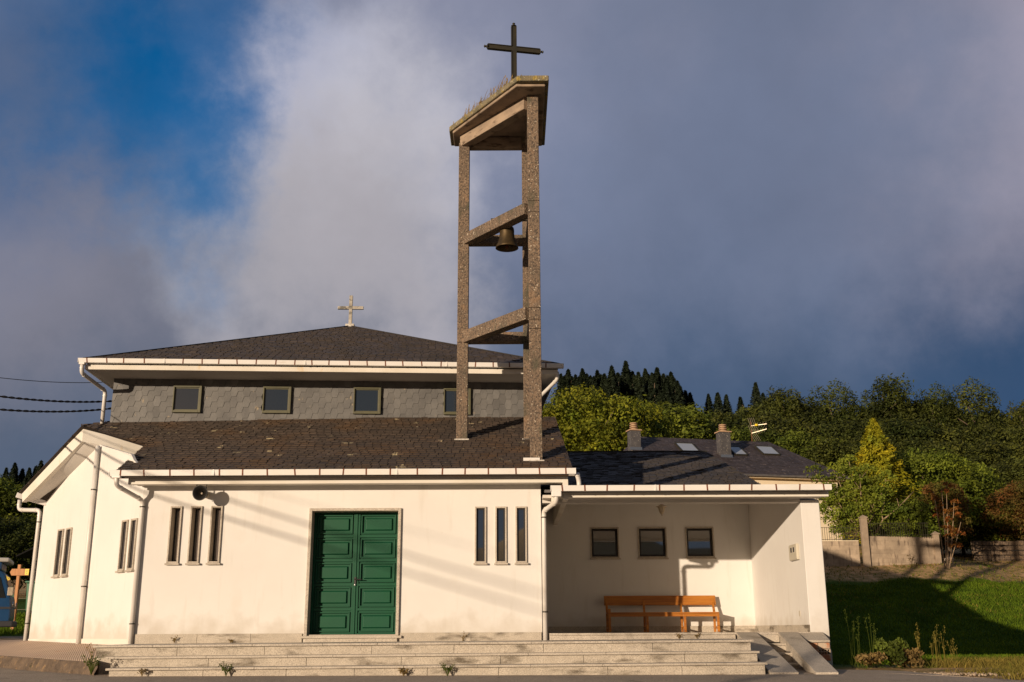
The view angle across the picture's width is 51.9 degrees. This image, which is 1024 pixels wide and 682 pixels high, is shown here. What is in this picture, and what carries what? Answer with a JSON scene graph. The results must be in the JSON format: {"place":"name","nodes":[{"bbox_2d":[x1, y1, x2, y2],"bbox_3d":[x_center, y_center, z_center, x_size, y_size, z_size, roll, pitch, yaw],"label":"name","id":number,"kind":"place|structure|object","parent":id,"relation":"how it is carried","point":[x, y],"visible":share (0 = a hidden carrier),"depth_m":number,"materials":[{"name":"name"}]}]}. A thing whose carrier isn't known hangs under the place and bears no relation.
{"place":"outdoors","nodes":[
{"label":"outdoors","id":0,"kind":"place"},
{"bbox_2d":[0,612,31,635],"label":"rough grass","id":1,"kind":"structure","parent":0,"point":[7,631],"depth_m":34.82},
{"bbox_2d":[0,639,100,673],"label":"pavement","id":2,"kind":"structure","parent":0,"point":[50,650],"depth_m":19.94,"materials":[{"name":"tile"}]},
{"bbox_2d":[0,636,1023,681],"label":"road","id":3,"kind":"structure","parent":0,"point":[10,675],"depth_m":15.71,"materials":[{"name":"asphalt"}]},
{"bbox_2d":[0,558,16,626],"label":"camper van","id":4,"kind":"object","parent":3,"relation":"on","point":[8,605],"visible":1,"depth_m":29.34,"materials":[{"name":"blue paint"}]},
{"bbox_2d":[0,655,101,674],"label":"kerb","id":5,"kind":"structure","parent":3,"relation":"on","point":[50,665],"depth_m":17.97,"materials":[{"name":"concrete"}]},
{"bbox_2d":[736,632,838,673],"bbox_3d":[4.614,5.335,17.740,1.200,0.811,2.910,0,-15,0],"label":"side stair","id":6,"kind":"object","parent":3,"relation":"on","point":[790,652],"visible":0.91,"depth_m":17.72,"materials":[{"name":"stone"}]},
{"bbox_2d":[0,514,1023,680],"bbox_3d":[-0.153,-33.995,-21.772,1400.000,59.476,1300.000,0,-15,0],"label":"ground","id":7,"kind":"structure","parent":0,"point":[893,570],"depth_m":45.85,"materials":[{"name":"plant"}]},
{"bbox_2d":[0,474,36,519],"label":"broadleaf tree","id":8,"kind":"object","parent":7,"relation":"on","point":[11,485],"visible":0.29,"depth_m":68.00,"materials":[{"name":"green plant"}]},
{"bbox_2d":[10,564,29,628],"bbox_3d":[-16.448,8.670,34.951,0.639,2.441,0.142,0,-15,0],"label":"signpost","id":9,"kind":"object","parent":7,"relation":"on","point":[19,572],"visible":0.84,"depth_m":35.13,"materials":[{"name":"brown wood"}]},
{"bbox_2d":[0,517,40,587],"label":"broadleaf tree","id":10,"kind":"object","parent":7,"relation":"on","point":[17,534],"visible":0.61,"depth_m":56.92,"materials":[{"name":"green plant"}]},
{"bbox_2d":[0,514,40,593],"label":"broadleaf tree","id":11,"kind":"object","parent":7,"relation":"on","point":[6,521],"visible":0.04,"depth_m":59.74,"materials":[{"name":"green plant"}]},
{"bbox_2d":[0,478,42,525],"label":"broadleaf tree","id":12,"kind":"object","parent":7,"relation":"on","point":[12,501],"visible":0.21,"depth_m":67.70,"materials":[{"name":"green plant"}]},
{"bbox_2d":[0,516,42,580],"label":"broadleaf tree","id":13,"kind":"object","parent":7,"relation":"on","point":[19,540],"visible":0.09,"depth_m":57.65,"materials":[{"name":"green plant"}]},
{"bbox_2d":[16,326,832,665],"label":"church","id":14,"kind":"structure","parent":7,"relation":"on","point":[358,490],"depth_m":20.98,"materials":[{"name":"white paint"}]},
{"bbox_2d":[51,529,64,577],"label":"window","id":15,"kind":"structure","parent":14,"relation":"in","point":[60,534],"depth_m":22.17,"materials":[{"name":"stone"}]},
{"bbox_2d":[59,527,72,576],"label":"window","id":16,"kind":"structure","parent":14,"relation":"in","point":[68,534],"depth_m":21.89,"materials":[{"name":"stone"}]},
{"bbox_2d":[115,520,128,572],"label":"window","id":17,"kind":"structure","parent":14,"relation":"in","point":[125,523],"depth_m":20.12,"materials":[{"name":"stone"}]},
{"bbox_2d":[124,518,138,571],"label":"window","id":18,"kind":"structure","parent":14,"relation":"in","point":[134,522],"depth_m":19.87,"materials":[{"name":"stone"}]},
{"bbox_2d":[164,506,182,564],"bbox_3d":[-6.326,3.676,19.845,0.265,1.090,0.335,0,-15,0],"label":"window","id":19,"kind":"structure","parent":14,"relation":"in","point":[175,522],"depth_m":19.83,"materials":[{"name":"stone"}]},
{"bbox_2d":[172,386,202,412],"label":"upper window","id":20,"kind":"structure","parent":14,"relation":"in","point":[186,399],"depth_m":24.80,"materials":[{"name":"grey glass"}]},
{"bbox_2d":[185,506,202,564],"bbox_3d":[-5.945,3.674,19.845,0.263,1.090,0.335,0,-15,0],"label":"window","id":21,"kind":"structure","parent":14,"relation":"in","point":[196,512],"depth_m":19.84,"materials":[{"name":"stone"}]},
{"bbox_2d":[192,485,209,500],"bbox_3d":[-5.798,2.851,19.733,0.286,0.323,0.394,0,-15,0],"label":"loudspeaker","id":22,"kind":"object","parent":14,"relation":"attached to","point":[200,492],"visible":1,"depth_m":19.59,"materials":[{"name":"black metal"}]},
{"bbox_2d":[206,506,222,564],"bbox_3d":[-5.561,3.673,19.845,0.265,1.090,0.335,0,-15,0],"label":"window","id":23,"kind":"structure","parent":14,"relation":"in","point":[214,546],"depth_m":19.83,"materials":[{"name":"stone"}]},
{"bbox_2d":[262,386,291,413],"bbox_3d":[-5.571,1.406,24.957,0.660,0.640,0.135,1,-15,-4],"label":"upper window","id":24,"kind":"structure","parent":14,"relation":"in","point":[276,400],"depth_m":24.93,"materials":[{"name":"grey glass"}]},
{"bbox_2d":[338,295,363,326],"bbox_3d":[-4.717,-0.831,30.739,0.751,1.030,0.246,0,-15,0],"label":"stone cross","id":25,"kind":"object","parent":14,"relation":"on","point":[350,307],"visible":0.87,"depth_m":30.74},
{"bbox_2d":[300,508,401,641],"bbox_3d":[-2.945,4.387,19.648,1.850,2.485,0.390,0,-15,0],"label":"door","id":26,"kind":"structure","parent":14,"relation":"in","point":[353,573],"depth_m":19.75,"materials":[{"name":"wood"}]},
{"bbox_2d":[353,387,380,413],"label":"upper window","id":27,"kind":"structure","parent":14,"relation":"in","point":[366,400],"depth_m":25.07,"materials":[{"name":"grey glass"}]},
{"bbox_2d":[443,388,470,414],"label":"upper window","id":28,"kind":"structure","parent":14,"relation":"in","point":[450,394],"depth_m":25.19,"materials":[{"name":"grey glass"}]},
{"bbox_2d":[473,507,487,564],"bbox_3d":[-0.587,3.655,19.756,0.261,1.077,0.165,0,-15,0],"label":"window","id":29,"kind":"structure","parent":14,"relation":"in","point":[480,512],"depth_m":19.74,"materials":[{"name":"stone"}]},
{"bbox_2d":[449,75,548,461],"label":"bell tower","id":30,"kind":"structure","parent":14,"relation":"on","point":[511,115],"depth_m":22.86,"materials":[{"name":"concrete"}]},
{"bbox_2d":[491,218,526,251],"bbox_3d":[-0.066,-2.345,22.889,0.790,0.730,0.500,0,-15,0],"label":"bell","id":31,"kind":"object","parent":30,"relation":"hanging from","point":[506,242],"visible":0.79,"depth_m":22.75,"materials":[{"name":"brown metal"}]},
{"bbox_2d":[484,23,543,79],"bbox_3d":[0.044,-6.269,23.708,1.380,2.030,0.124,3,-16,-11],"label":"iron cross","id":32,"kind":"object","parent":30,"relation":"on","point":[513,48],"visible":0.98,"depth_m":23.76,"materials":[{"name":"metal"}]},
{"bbox_2d":[494,506,507,564],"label":"window","id":33,"kind":"structure","parent":14,"relation":"in","point":[500,511],"depth_m":19.74,"materials":[{"name":"glass"}]},
{"bbox_2d":[515,506,528,564],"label":"window","id":34,"kind":"structure","parent":14,"relation":"in","point":[520,511],"depth_m":19.74,"materials":[{"name":"glass"}]},
{"bbox_2d":[590,527,620,559],"bbox_3d":[2.128,4.655,24.188,0.705,0.730,0.220,0,-15,0],"label":"window","id":35,"kind":"structure","parent":14,"relation":"in","point":[604,541],"depth_m":24.20,"materials":[{"name":"glass"}]},
{"bbox_2d":[637,527,668,558],"bbox_3d":[3.221,4.650,24.188,0.709,0.730,0.220,0,-15,0],"label":"window","id":36,"kind":"structure","parent":14,"relation":"in","point":[652,541],"depth_m":24.20,"materials":[{"name":"glass"}]},
{"bbox_2d":[604,595,719,631],"bbox_3d":[3.317,6.046,23.333,2.500,0.790,0.509,0,-15,0],"label":"bench","id":37,"kind":"object","parent":14,"relation":"on","point":[680,601],"visible":0.96,"depth_m":23.56,"materials":[{"name":"brown wood"}]},
{"bbox_2d":[685,527,715,558],"bbox_3d":[4.310,4.645,24.188,0.702,0.730,0.220,0,-15,0],"label":"window","id":38,"kind":"structure","parent":14,"relation":"in","point":[699,541],"depth_m":24.20,"materials":[{"name":"glass"}]},
{"bbox_2d":[789,543,799,560],"bbox_3d":[5.426,4.077,20.288,0.064,0.300,0.600,0,-15,0],"label":"meter box","id":39,"kind":"object","parent":14,"relation":"attached to","point":[793,552],"visible":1,"depth_m":20.14,"materials":[{"name":"white plastic"}]},
{"bbox_2d":[799,632,830,660],"bbox_3d":[5.455,5.500,18.956,0.460,0.489,0.485,0,-15,0],"label":"brick stub","id":40,"kind":"object","parent":14,"relation":"attached to","point":[819,639],"visible":0.61,"depth_m":18.78,"materials":[{"name":"stone"}]},
{"bbox_2d":[93,639,767,675],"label":"stone steps","id":41,"kind":"structure","parent":7,"relation":"on","point":[642,657],"depth_m":16.81,"materials":[{"name":"stone"}]},
{"bbox_2d":[561,369,575,397],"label":"conifer tree","id":42,"kind":"object","parent":7,"relation":"on","point":[568,380],"visible":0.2,"depth_m":137.47,"materials":[{"name":"green plant"}]},
{"bbox_2d":[542,382,665,450],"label":"broadleaf tree","id":43,"kind":"object","parent":7,"relation":"on","point":[578,426],"visible":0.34,"depth_m":71.53,"materials":[{"name":"green plant"}]},
{"bbox_2d":[603,365,621,404],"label":"conifer tree","id":44,"kind":"object","parent":7,"relation":"on","point":[611,384],"visible":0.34,"depth_m":136.71,"materials":[{"name":"green plant"}]},
{"bbox_2d":[620,360,632,388],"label":"conifer tree","id":45,"kind":"object","parent":7,"relation":"on","point":[625,375],"visible":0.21,"depth_m":146.23,"materials":[{"name":"green plant"}]},
{"bbox_2d":[589,403,679,449],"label":"broadleaf tree","id":46,"kind":"object","parent":7,"relation":"on","point":[659,429],"visible":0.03,"depth_m":78.07,"materials":[{"name":"green plant"}]},
{"bbox_2d":[631,372,647,404],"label":"conifer tree","id":47,"kind":"object","parent":7,"relation":"on","point":[638,387],"visible":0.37,"depth_m":139.84,"materials":[{"name":"green plant"}]},
{"bbox_2d":[647,373,661,405],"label":"conifer tree","id":48,"kind":"object","parent":7,"relation":"on","point":[655,394],"visible":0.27,"depth_m":134.84,"materials":[{"name":"green plant"}]},
{"bbox_2d":[660,377,677,419],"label":"conifer tree","id":49,"kind":"object","parent":7,"relation":"on","point":[667,394],"visible":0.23,"depth_m":133.87,"materials":[{"name":"green plant"}]},
{"bbox_2d":[672,380,686,415],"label":"conifer tree","id":50,"kind":"object","parent":7,"relation":"on","point":[678,395],"visible":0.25,"depth_m":134.06,"materials":[{"name":"green plant"}]},
{"bbox_2d":[645,399,715,439],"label":"broadleaf tree","id":51,"kind":"object","parent":7,"relation":"on","point":[687,414],"visible":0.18,"depth_m":87.91,"materials":[{"name":"green plant"}]},
{"bbox_2d":[683,419,748,440],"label":"broadleaf tree","id":52,"kind":"object","parent":7,"relation":"on","point":[732,433],"visible":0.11,"depth_m":89.02,"materials":[{"name":"green plant"}]},
{"bbox_2d":[721,416,771,434],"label":"broadleaf tree","id":53,"kind":"object","parent":7,"relation":"on","point":[730,420],"visible":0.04,"depth_m":95.67,"materials":[{"name":"green plant"}]},
{"bbox_2d":[731,426,786,448],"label":"broadleaf tree","id":54,"kind":"object","parent":7,"relation":"on","point":[746,431],"visible":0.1,"depth_m":88.99,"materials":[{"name":"green plant"}]},
{"bbox_2d":[735,404,801,421],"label":"broadleaf tree","id":55,"kind":"object","parent":7,"relation":"on","point":[756,411],"visible":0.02,"depth_m":111.21,"materials":[{"name":"green plant"}]},
{"bbox_2d":[738,400,826,422],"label":"broadleaf tree","id":56,"kind":"object","parent":7,"relation":"on","point":[813,411],"visible":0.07,"depth_m":108.96,"materials":[{"name":"green plant"}]},
{"bbox_2d":[761,384,811,423],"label":"broadleaf tree","id":57,"kind":"object","parent":7,"relation":"on","point":[793,401],"visible":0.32,"depth_m":108.07,"materials":[{"name":"green plant"}]},
{"bbox_2d":[751,411,827,454],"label":"broadleaf tree","id":58,"kind":"object","parent":7,"relation":"on","point":[775,427],"visible":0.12,"depth_m":96.96,"materials":[{"name":"green plant"}]},
{"bbox_2d":[763,427,840,465],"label":"broadleaf tree","id":59,"kind":"object","parent":7,"relation":"on","point":[786,440],"visible":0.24,"depth_m":88.69,"materials":[{"name":"green plant"}]},
{"bbox_2d":[803,412,847,429],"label":"broadleaf tree","id":60,"kind":"object","parent":7,"relation":"on","point":[826,419],"visible":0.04,"depth_m":107.25,"materials":[{"name":"green plant"}]},
{"bbox_2d":[798,435,864,494],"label":"broadleaf tree","id":61,"kind":"object","parent":7,"relation":"on","point":[829,447],"visible":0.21,"depth_m":86.05,"materials":[{"name":"green plant"}]},
{"bbox_2d":[807,378,860,423],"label":"broadleaf tree","id":62,"kind":"object","parent":7,"relation":"on","point":[835,406],"visible":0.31,"depth_m":111.34,"materials":[{"name":"green plant"}]},
{"bbox_2d":[806,418,867,443],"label":"broadleaf tree","id":63,"kind":"object","parent":7,"relation":"on","point":[827,429],"visible":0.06,"depth_m":98.19,"materials":[{"name":"green plant"}]},
{"bbox_2d":[817,441,870,531],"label":"broadleaf tree","id":64,"kind":"object","parent":7,"relation":"on","point":[858,445],"visible":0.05,"depth_m":86.94,"materials":[{"name":"green plant"}]},
{"bbox_2d":[803,454,912,538],"bbox_3d":[16.878,8.061,51.194,5.157,5.423,2.188,0,-15,0],"label":"fruit tree","id":65,"kind":"object","parent":7,"relation":"on","point":[835,499],"visible":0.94,"depth_m":51.12,"materials":[{"name":"green plant"}]},
{"bbox_2d":[829,400,897,424],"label":"broadleaf tree","id":66,"kind":"object","parent":7,"relation":"on","point":[857,412],"visible":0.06,"depth_m":110.33,"materials":[{"name":"green plant"}]},
{"bbox_2d":[858,515,870,566],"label":"fence pillar","id":67,"kind":"structure","parent":7,"relation":"on","point":[865,540],"depth_m":48.70,"materials":[{"name":"concrete"}]},
{"bbox_2d":[830,419,908,444],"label":"broadleaf tree","id":68,"kind":"object","parent":7,"relation":"on","point":[854,428],"visible":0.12,"depth_m":96.89,"materials":[{"name":"green plant"}]},
{"bbox_2d":[855,651,887,665],"bbox_3d":[6.147,5.491,18.157,0.612,0.283,0.642,0,-15,0],"label":"weed clump","id":69,"kind":"object","parent":7,"relation":"on","point":[871,658],"visible":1,"depth_m":18.01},
{"bbox_2d":[830,418,921,543],"bbox_3d":[19.297,7.791,55.897,5.408,7.581,5.447,0,-15,0],"label":"golden conifer","id":70,"kind":"object","parent":7,"relation":"on","point":[877,454],"visible":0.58,"depth_m":55.85,"materials":[{"name":"yellow plant"}]},
{"bbox_2d":[822,536,935,565],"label":"boundary wall","id":71,"kind":"structure","parent":7,"relation":"on","point":[888,550],"depth_m":48.79,"materials":[{"name":"concrete"}]},
{"bbox_2d":[821,523,927,539],"bbox_3d":[13.420,8.888,48.979,12.034,0.811,0.020,0,-15,0],"label":"railing","id":72,"kind":"object","parent":71,"relation":"on","point":[868,529],"visible":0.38,"depth_m":48.98,"materials":[{"name":"metal"}]},
{"bbox_2d":[852,373,917,423],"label":"broadleaf tree","id":73,"kind":"object","parent":7,"relation":"on","point":[893,393],"visible":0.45,"depth_m":109.36,"materials":[{"name":"green plant"}]},
{"bbox_2d":[874,637,909,668],"bbox_3d":[6.644,5.454,18.382,0.551,0.564,0.584,-9,-18,29],"label":"weed clump","id":74,"kind":"object","parent":7,"relation":"on","point":[892,651],"visible":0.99,"depth_m":18.31,"materials":[{"name":"green plant"}]},
{"bbox_2d":[867,497,946,539],"bbox_3d":[19.044,9.399,51.588,3.844,3.455,3.884,0,-15,0],"label":"shrub","id":75,"kind":"object","parent":7,"relation":"on","point":[912,513],"visible":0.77,"depth_m":50.83,"materials":[{"name":"green plant"}]},
{"bbox_2d":[891,647,923,667],"bbox_3d":[6.906,5.552,18.412,0.584,0.393,0.636,0,-15,0],"label":"weed clump","id":76,"kind":"object","parent":7,"relation":"on","point":[910,658],"visible":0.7,"depth_m":18.29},
{"bbox_2d":[880,398,945,425],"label":"broadleaf tree","id":77,"kind":"object","parent":7,"relation":"on","point":[930,416],"visible":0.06,"depth_m":109.53,"materials":[{"name":"green plant"}]},
{"bbox_2d":[883,417,946,447],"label":"broadleaf tree","id":78,"kind":"object","parent":7,"relation":"on","point":[927,431],"visible":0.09,"depth_m":95.04,"materials":[{"name":"green plant"}]},
{"bbox_2d":[894,437,953,460],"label":"broadleaf tree","id":79,"kind":"object","parent":7,"relation":"on","point":[912,444],"visible":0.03,"depth_m":87.56,"materials":[{"name":"green plant"}]},
{"bbox_2d":[825,559,1023,668],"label":"lawn","id":80,"kind":"structure","parent":7,"relation":"on","point":[846,658],"depth_m":39.06,"materials":[{"name":"green plant"}]},
{"bbox_2d":[826,550,1023,619],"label":"rough grass","id":81,"kind":"structure","parent":7,"relation":"on","point":[939,580],"depth_m":46.82,"materials":[{"name":"plant"}]},
{"bbox_2d":[857,446,997,544],"bbox_3d":[22.921,9.167,58.720,7.540,6.384,7.462,0,-15,0],"label":"broadleaf tree","id":82,"kind":"object","parent":7,"relation":"on","point":[937,464],"visible":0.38,"depth_m":57.17,"materials":[{"name":"green plant"}]},
{"bbox_2d":[912,622,947,666],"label":"tall grass","id":83,"kind":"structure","parent":7,"relation":"on","point":[934,638],"depth_m":18.63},
{"bbox_2d":[930,531,941,563],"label":"fence pillar","id":84,"kind":"structure","parent":7,"relation":"on","point":[936,541],"depth_m":49.19,"materials":[{"name":"concrete"}]},
{"bbox_2d":[912,381,960,428],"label":"broadleaf tree","id":85,"kind":"object","parent":7,"relation":"on","point":[941,412],"visible":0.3,"depth_m":108.59,"materials":[{"name":"green plant"}]},
{"bbox_2d":[909,480,973,556],"bbox_3d":[21.443,9.143,52.440,3.061,4.445,2.996,0,-15,0],"label":"shrub","id":86,"kind":"object","parent":7,"relation":"on","point":[936,488],"visible":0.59,"depth_m":52.20,"materials":[{"name":"brown plant"}]},
{"bbox_2d":[906,421,981,452],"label":"broadleaf tree","id":87,"kind":"object","parent":7,"relation":"on","point":[947,434],"visible":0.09,"depth_m":95.45,"materials":[{"name":"green plant"}]},
{"bbox_2d":[925,481,965,567],"bbox_3d":[20.031,8.453,48.389,1.548,3.997,0.840,0,-15,0],"label":"red sapling","id":88,"kind":"object","parent":7,"relation":"on","point":[953,529],"visible":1,"depth_m":48.36,"materials":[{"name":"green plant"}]},
{"bbox_2d":[916,438,990,466],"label":"broadleaf tree","id":89,"kind":"object","parent":7,"relation":"on","point":[958,448],"visible":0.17,"depth_m":84.75,"materials":[{"name":"green plant"}]},
{"bbox_2d":[918,462,1010,554],"bbox_3d":[25.963,9.809,60.567,6.514,5.830,6.440,0,-15,0],"label":"broadleaf tree","id":90,"kind":"object","parent":7,"relation":"on","point":[993,486],"visible":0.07,"depth_m":59.51,"materials":[{"name":"green plant"}]},
{"bbox_2d":[945,376,1009,449],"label":"broadleaf tree","id":91,"kind":"object","parent":7,"relation":"on","point":[968,406],"visible":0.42,"depth_m":107.79,"materials":[{"name":"green plant"}]},
{"bbox_2d":[936,522,1023,555],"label":"shrub","id":92,"kind":"object","parent":7,"relation":"on","point":[943,541],"visible":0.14,"depth_m":58.31,"materials":[{"name":"green plant"}]},
{"bbox_2d":[946,419,1023,450],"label":"broadleaf tree","id":93,"kind":"object","parent":7,"relation":"on","point":[988,431],"visible":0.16,"depth_m":95.17,"materials":[{"name":"green plant"}]},
{"bbox_2d":[954,506,1021,550],"bbox_3d":[25.866,10.579,57.210,3.354,3.361,3.573,-9,-17,28],"label":"shrub","id":94,"kind":"object","parent":7,"relation":"on","point":[993,535],"visible":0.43,"depth_m":56.56,"materials":[{"name":"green plant"}]},
{"bbox_2d":[960,439,1021,470],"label":"broadleaf tree","id":95,"kind":"object","parent":7,"relation":"on","point":[982,450],"visible":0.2,"depth_m":85.06,"materials":[{"name":"green plant"}]},
{"bbox_2d":[970,541,1023,560],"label":"stone wall","id":96,"kind":"structure","parent":7,"relation":"on","point":[988,550],"depth_m":55.06,"materials":[{"name":"stone"}]},
{"bbox_2d":[971,461,1023,514],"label":"broadleaf tree","id":97,"kind":"object","parent":7,"relation":"on","point":[1006,480],"visible":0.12,"depth_m":77.40,"materials":[{"name":"green plant"}]},
{"bbox_2d":[974,480,1023,540],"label":"shrub","id":98,"kind":"object","parent":7,"relation":"on","point":[1010,498],"visible":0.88,"depth_m":55.91,"materials":[{"name":"brown plant"}]},
{"bbox_2d":[976,422,1023,449],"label":"broadleaf tree","id":99,"kind":"object","parent":7,"relation":"on","point":[1016,435],"visible":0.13,"depth_m":94.00,"materials":[{"name":"green plant"}]},
{"bbox_2d":[977,440,1023,467],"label":"broadleaf tree","id":100,"kind":"object","parent":7,"relation":"on","point":[1007,446],"visible":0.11,"depth_m":86.72,"materials":[{"name":"green plant"}]},
{"bbox_2d":[989,458,1023,519],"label":"broadleaf tree","id":101,"kind":"object","parent":7,"relation":"on","point":[1019,468],"visible":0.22,"depth_m":77.39,"materials":[{"name":"green plant"}]},
{"bbox_2d":[999,399,1023,430],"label":"broadleaf tree","id":102,"kind":"object","parent":7,"relation":"on","point":[1016,415],"visible":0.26,"depth_m":108.32,"materials":[{"name":"green plant"}]},
{"bbox_3d":[-20.400,-6.084,-15.600,0.270,9.016,0.270,0,-15,0],"label":"utility pole","id":103,"kind":"object","parent":7,"relation":"on","visible":0},
{"bbox_2d":[0,407,110,412],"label":"overhead cable","id":104,"kind":"object","parent":103,"relation":"attached to","point":[46,411],"visible":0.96,"depth_m":23.69,"materials":[{"name":"rubber"}]},
{"bbox_2d":[0,396,111,402],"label":"overhead cable","id":105,"kind":"object","parent":103,"relation":"attached to","point":[20,398],"visible":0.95,"depth_m":23.77,"materials":[{"name":"rubber"}]},
{"bbox_2d":[0,0,1023,479],"label":"sky","id":106,"kind":"structure","parent":0,"point":[801,195],"materials":[{"name":"blue"}]},
{"bbox_2d":[623,422,849,540],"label":"house","id":107,"kind":"structure","parent":0,"point":[764,462],"depth_m":60.34,"materials":[{"name":"tile"}]},
{"bbox_2d":[914,654,1023,679],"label":"verge grass","id":108,"kind":"structure","parent":0,"point":[1007,665],"depth_m":18.32,"materials":[{"name":"plant"}]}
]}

